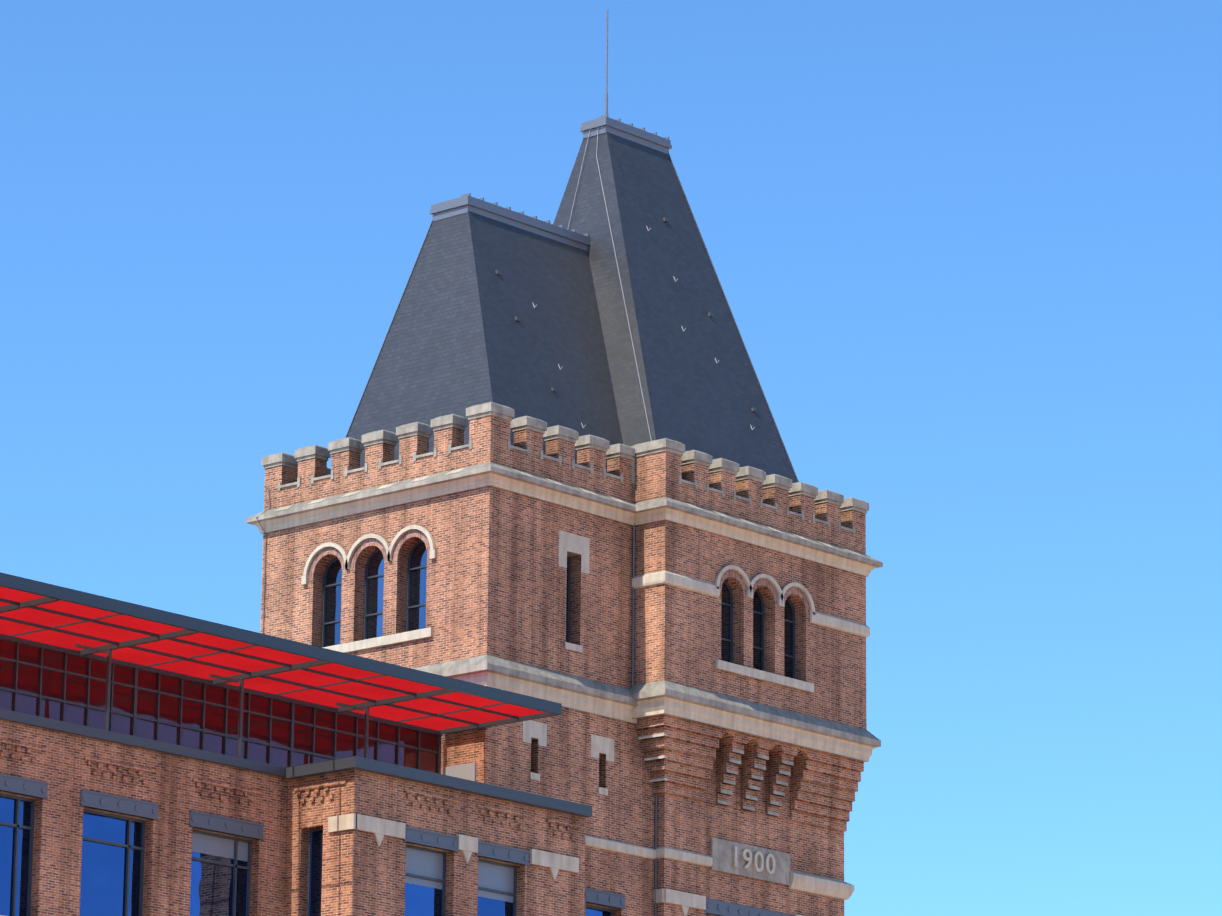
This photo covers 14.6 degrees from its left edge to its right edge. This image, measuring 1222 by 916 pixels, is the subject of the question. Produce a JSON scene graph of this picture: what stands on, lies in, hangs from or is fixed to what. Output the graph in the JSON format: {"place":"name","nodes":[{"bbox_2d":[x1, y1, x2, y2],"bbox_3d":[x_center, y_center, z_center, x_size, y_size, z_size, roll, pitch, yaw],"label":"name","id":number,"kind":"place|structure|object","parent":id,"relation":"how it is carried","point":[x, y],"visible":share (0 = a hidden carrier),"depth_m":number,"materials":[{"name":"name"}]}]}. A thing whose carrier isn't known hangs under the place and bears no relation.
{"place":"outdoors","nodes":[
{"label":"outdoors","id":0,"kind":"place"},
{"bbox_2d":[0,525,814,915],"bbox_3d":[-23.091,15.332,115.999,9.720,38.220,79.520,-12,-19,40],"label":"window surround","id":1,"kind":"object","parent":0,"point":[576,545],"depth_m":141.32,"materials":[{"name":"beige stone"}]},
{"bbox_2d":[0,0,1221,915],"label":"sky","id":2,"kind":"structure","parent":0,"point":[965,255],"materials":[{"name":"blue"}]},
{"label":"ground","id":3,"kind":"structure","parent":0,"visible":0},
{"bbox_2d":[0,720,291,915],"bbox_3d":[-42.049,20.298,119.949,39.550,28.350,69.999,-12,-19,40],"label":"brick wall","id":4,"kind":"structure","parent":3,"relation":"on","point":[61,768],"depth_m":126.58,"materials":[{"name":"brick"}]},
{"bbox_2d":[0,739,585,839],"bbox_3d":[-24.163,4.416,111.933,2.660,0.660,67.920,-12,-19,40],"label":"dentils","id":5,"kind":"object","parent":4,"relation":"attached to","point":[227,787],"visible":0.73,"depth_m":129.47,"materials":[{"name":"brick"}]},
{"bbox_2d":[0,773,794,915],"bbox_3d":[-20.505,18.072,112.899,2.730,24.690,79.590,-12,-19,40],"label":"window lintels","id":6,"kind":"object","parent":4,"relation":"attached to","point":[123,805],"visible":0.96,"depth_m":129.40,"materials":[{"name":"grey"}]},
{"bbox_2d":[0,540,794,915],"bbox_3d":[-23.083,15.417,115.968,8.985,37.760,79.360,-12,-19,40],"label":"frames","id":7,"kind":"structure","parent":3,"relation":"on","point":[236,840],"depth_m":129.72,"materials":[{"name":"grey metal"}]},
{"bbox_2d":[0,796,609,915],"bbox_3d":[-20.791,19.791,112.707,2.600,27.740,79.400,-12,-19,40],"label":"window panes","id":8,"kind":"structure","parent":7,"relation":"in","point":[103,877],"depth_m":126.19,"materials":[{"name":"blue glass"}]},
{"bbox_2d":[192,833,513,902],"bbox_3d":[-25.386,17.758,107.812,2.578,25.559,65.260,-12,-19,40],"label":"blinds","id":9,"kind":"object","parent":7,"relation":"attached to","point":[430,864],"visible":0.64,"depth_m":131.15,"materials":[{"name":"grey fabric"}]},
{"bbox_2d":[284,769,585,915],"bbox_3d":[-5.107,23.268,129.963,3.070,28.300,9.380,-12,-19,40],"label":"bay block","id":10,"kind":"structure","parent":3,"relation":"on","point":[363,873],"depth_m":130.27,"materials":[{"name":"brick"}]},
{"bbox_2d":[0,708,591,817],"bbox_3d":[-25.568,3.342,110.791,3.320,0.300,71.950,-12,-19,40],"label":"copings","id":11,"kind":"object","parent":10,"relation":"on","point":[428,778],"visible":0.76,"depth_m":129.61,"materials":[{"name":"grey"}]},
{"bbox_2d":[75,644,368,757],"bbox_3d":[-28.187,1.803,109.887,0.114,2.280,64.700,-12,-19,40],"label":"canopy posts","id":12,"kind":"object","parent":11,"relation":"on","point":[241,698],"visible":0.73,"depth_m":129.57,"materials":[{"name":"grey"}]},
{"bbox_2d":[328,813,578,879],"bbox_3d":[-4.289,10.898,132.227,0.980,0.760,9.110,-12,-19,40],"label":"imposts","id":13,"kind":"object","parent":10,"relation":"on","point":[380,828],"visible":0.85,"depth_m":130.01,"materials":[{"name":"stone"}]},
{"bbox_2d":[260,486,654,915],"bbox_3d":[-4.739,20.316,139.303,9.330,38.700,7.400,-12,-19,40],"label":"tower","id":14,"kind":"structure","parent":3,"relation":"on","point":[496,583],"depth_m":139.75,"materials":[{"name":"brick"}]},
{"bbox_2d":[246,462,637,723],"bbox_3d":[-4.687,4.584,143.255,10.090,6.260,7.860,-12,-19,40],"label":"cornice","id":15,"kind":"structure","parent":14,"relation":"attached to","point":[528,673],"depth_m":139.46,"materials":[{"name":"beige stone"}]},
{"bbox_2d":[264,442,633,510],"bbox_3d":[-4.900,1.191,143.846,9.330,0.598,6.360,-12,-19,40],"label":"parapet","id":16,"kind":"structure","parent":14,"relation":"on","point":[494,453],"depth_m":141.14,"materials":[{"name":"brick"}]},
{"bbox_2d":[261,402,634,491],"bbox_3d":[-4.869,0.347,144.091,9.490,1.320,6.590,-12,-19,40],"label":"merlons","id":17,"kind":"object","parent":16,"relation":"on","point":[489,429],"depth_m":141.47,"materials":[{"name":"brown brick"}]},
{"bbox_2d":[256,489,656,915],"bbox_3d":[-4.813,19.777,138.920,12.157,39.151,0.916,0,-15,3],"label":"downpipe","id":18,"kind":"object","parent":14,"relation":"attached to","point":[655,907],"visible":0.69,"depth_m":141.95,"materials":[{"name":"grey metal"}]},
{"bbox_2d":[444,762,475,780],"bbox_3d":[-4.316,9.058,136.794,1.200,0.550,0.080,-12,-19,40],"label":"stone block","id":19,"kind":"structure","parent":14,"relation":"attached to","point":[466,771],"depth_m":136.68,"materials":[{"name":"beige stone"}]},
{"bbox_2d":[308,529,809,613],"bbox_3d":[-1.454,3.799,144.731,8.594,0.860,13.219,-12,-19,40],"label":"window arch trim","id":20,"kind":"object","parent":14,"relation":"attached to","point":[424,538],"visible":0.81,"depth_m":142.32,"materials":[{"name":"beige stone"}]},
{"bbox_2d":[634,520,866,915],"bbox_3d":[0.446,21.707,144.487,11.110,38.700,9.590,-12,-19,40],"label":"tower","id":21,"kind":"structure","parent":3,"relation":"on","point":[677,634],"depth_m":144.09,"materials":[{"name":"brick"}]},
{"bbox_2d":[347,132,797,483],"bbox_3d":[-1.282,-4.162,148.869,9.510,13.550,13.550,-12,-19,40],"label":"roofs","id":22,"kind":"structure","parent":21,"relation":"on","point":[460,339],"depth_m":146.90,"materials":[{"name":"tile"}]},
{"bbox_2d":[430,10,671,250],"bbox_3d":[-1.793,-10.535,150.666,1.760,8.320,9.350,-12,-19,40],"label":"ridge caps","id":23,"kind":"object","parent":22,"relation":"on","point":[466,203],"visible":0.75,"depth_m":148.96,"materials":[{"name":"grey metal"}]},
{"bbox_2d":[345,152,798,481],"bbox_3d":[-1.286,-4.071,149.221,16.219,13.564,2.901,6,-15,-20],"label":"roof hips","id":24,"kind":"object","parent":22,"relation":"on","point":[716,276],"visible":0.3,"depth_m":150.35,"materials":[{"name":"grey metal"}]},
{"bbox_2d":[495,217,782,475],"bbox_3d":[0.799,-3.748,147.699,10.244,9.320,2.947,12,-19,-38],"label":"roof vents","id":25,"kind":"object","parent":22,"relation":"on","point":[553,389],"visible":0.56,"depth_m":149.04,"materials":[{"name":"grey metal"}]},
{"bbox_2d":[532,131,754,440],"bbox_3d":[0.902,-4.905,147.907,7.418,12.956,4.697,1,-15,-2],"label":"flashing","id":26,"kind":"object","parent":22,"relation":"on","point":[619,277],"depth_m":149.01,"materials":[{"name":"grey metal"}]},
{"bbox_2d":[585,835,853,915],"bbox_3d":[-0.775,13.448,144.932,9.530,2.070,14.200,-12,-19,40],"label":"bands","id":27,"kind":"object","parent":21,"relation":"attached to","point":[815,884],"visible":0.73,"depth_m":141.56,"materials":[{"name":"stone"}]},
{"bbox_2d":[636,715,863,831],"bbox_3d":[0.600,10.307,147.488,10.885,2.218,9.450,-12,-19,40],"label":"corbels","id":28,"kind":"object","parent":21,"relation":"attached to","point":[820,789],"visible":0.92,"depth_m":144.09,"materials":[{"name":"brick"}]},
{"bbox_2d":[638,733,667,781],"bbox_3d":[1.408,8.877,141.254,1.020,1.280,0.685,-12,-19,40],"label":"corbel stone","id":29,"kind":"object","parent":28,"relation":"attached to","point":[657,757],"visible":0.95,"depth_m":141.26,"materials":[{"name":"beige stone"}]},
{"bbox_2d":[718,748,793,816],"bbox_3d":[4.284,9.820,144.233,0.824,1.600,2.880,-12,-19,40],"label":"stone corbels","id":30,"kind":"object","parent":28,"relation":"on","point":[763,768],"depth_m":144.16,"materials":[{"name":"stone"}]},
{"bbox_2d":[634,478,865,554],"bbox_3d":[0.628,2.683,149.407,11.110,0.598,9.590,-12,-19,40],"label":"parapet","id":31,"kind":"structure","parent":21,"relation":"on","point":[726,505],"depth_m":145.15,"materials":[{"name":"brick"}]},
{"bbox_2d":[631,438,868,535],"bbox_3d":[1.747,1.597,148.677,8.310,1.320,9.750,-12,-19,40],"label":"merlons","id":32,"kind":"object","parent":31,"relation":"on","point":[659,465],"depth_m":145.48,"materials":[{"name":"brown brick"}]},
{"bbox_2d":[711,837,789,885],"bbox_3d":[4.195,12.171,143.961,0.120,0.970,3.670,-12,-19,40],"label":"plaque","id":33,"kind":"object","parent":21,"relation":"attached to","point":[722,853],"visible":0.71,"depth_m":143.71,"materials":[{"name":"stone"}]},
{"bbox_2d":[733,846,775,873],"bbox_3d":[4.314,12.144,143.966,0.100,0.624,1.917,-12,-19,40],"label":"date numerals","id":34,"kind":"object","parent":33,"relation":"attached to","point":[763,863],"visible":0.9,"depth_m":143.98,"materials":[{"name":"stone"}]},
{"bbox_2d":[632,507,875,761],"bbox_3d":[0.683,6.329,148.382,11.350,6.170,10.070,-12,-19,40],"label":"bands","id":35,"kind":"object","parent":21,"relation":"attached to","point":[723,719],"depth_m":143.87,"materials":[{"name":"stone"}]},
{"bbox_2d":[630,497,882,747],"bbox_3d":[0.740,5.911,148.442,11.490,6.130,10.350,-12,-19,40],"label":"cornice","id":36,"kind":"structure","parent":21,"relation":"attached to","point":[692,695],"depth_m":143.88,"materials":[{"name":"beige stone"}]},
{"bbox_2d":[274,468,861,555],"bbox_3d":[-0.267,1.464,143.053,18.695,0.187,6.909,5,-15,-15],"label":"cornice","id":37,"kind":"structure","parent":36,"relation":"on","point":[423,478],"depth_m":142.27,"materials":[{"name":"stone"}]},
{"bbox_3d":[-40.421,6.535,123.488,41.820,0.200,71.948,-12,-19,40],"label":"flat roofs","id":38,"kind":"object","parent":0,"visible":0},
{"bbox_2d":[0,572,561,773],"bbox_3d":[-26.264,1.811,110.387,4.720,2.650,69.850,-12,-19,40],"label":"canopy frame","id":39,"kind":"object","parent":38,"relation":"on","point":[50,593],"visible":0.77,"depth_m":128.76,"materials":[{"name":"metal"}]},
{"bbox_2d":[0,639,436,772],"bbox_3d":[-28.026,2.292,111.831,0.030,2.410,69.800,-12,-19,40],"label":"glass curtain wall","id":40,"kind":"structure","parent":39,"relation":"in","point":[52,683],"depth_m":129.99,"materials":[{"name":"red glass"}]},
{"bbox_2d":[0,586,543,730],"bbox_3d":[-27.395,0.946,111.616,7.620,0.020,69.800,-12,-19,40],"label":"red canopy","id":41,"kind":"object","parent":39,"relation":"attached to","point":[69,641],"depth_m":128.80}
]}

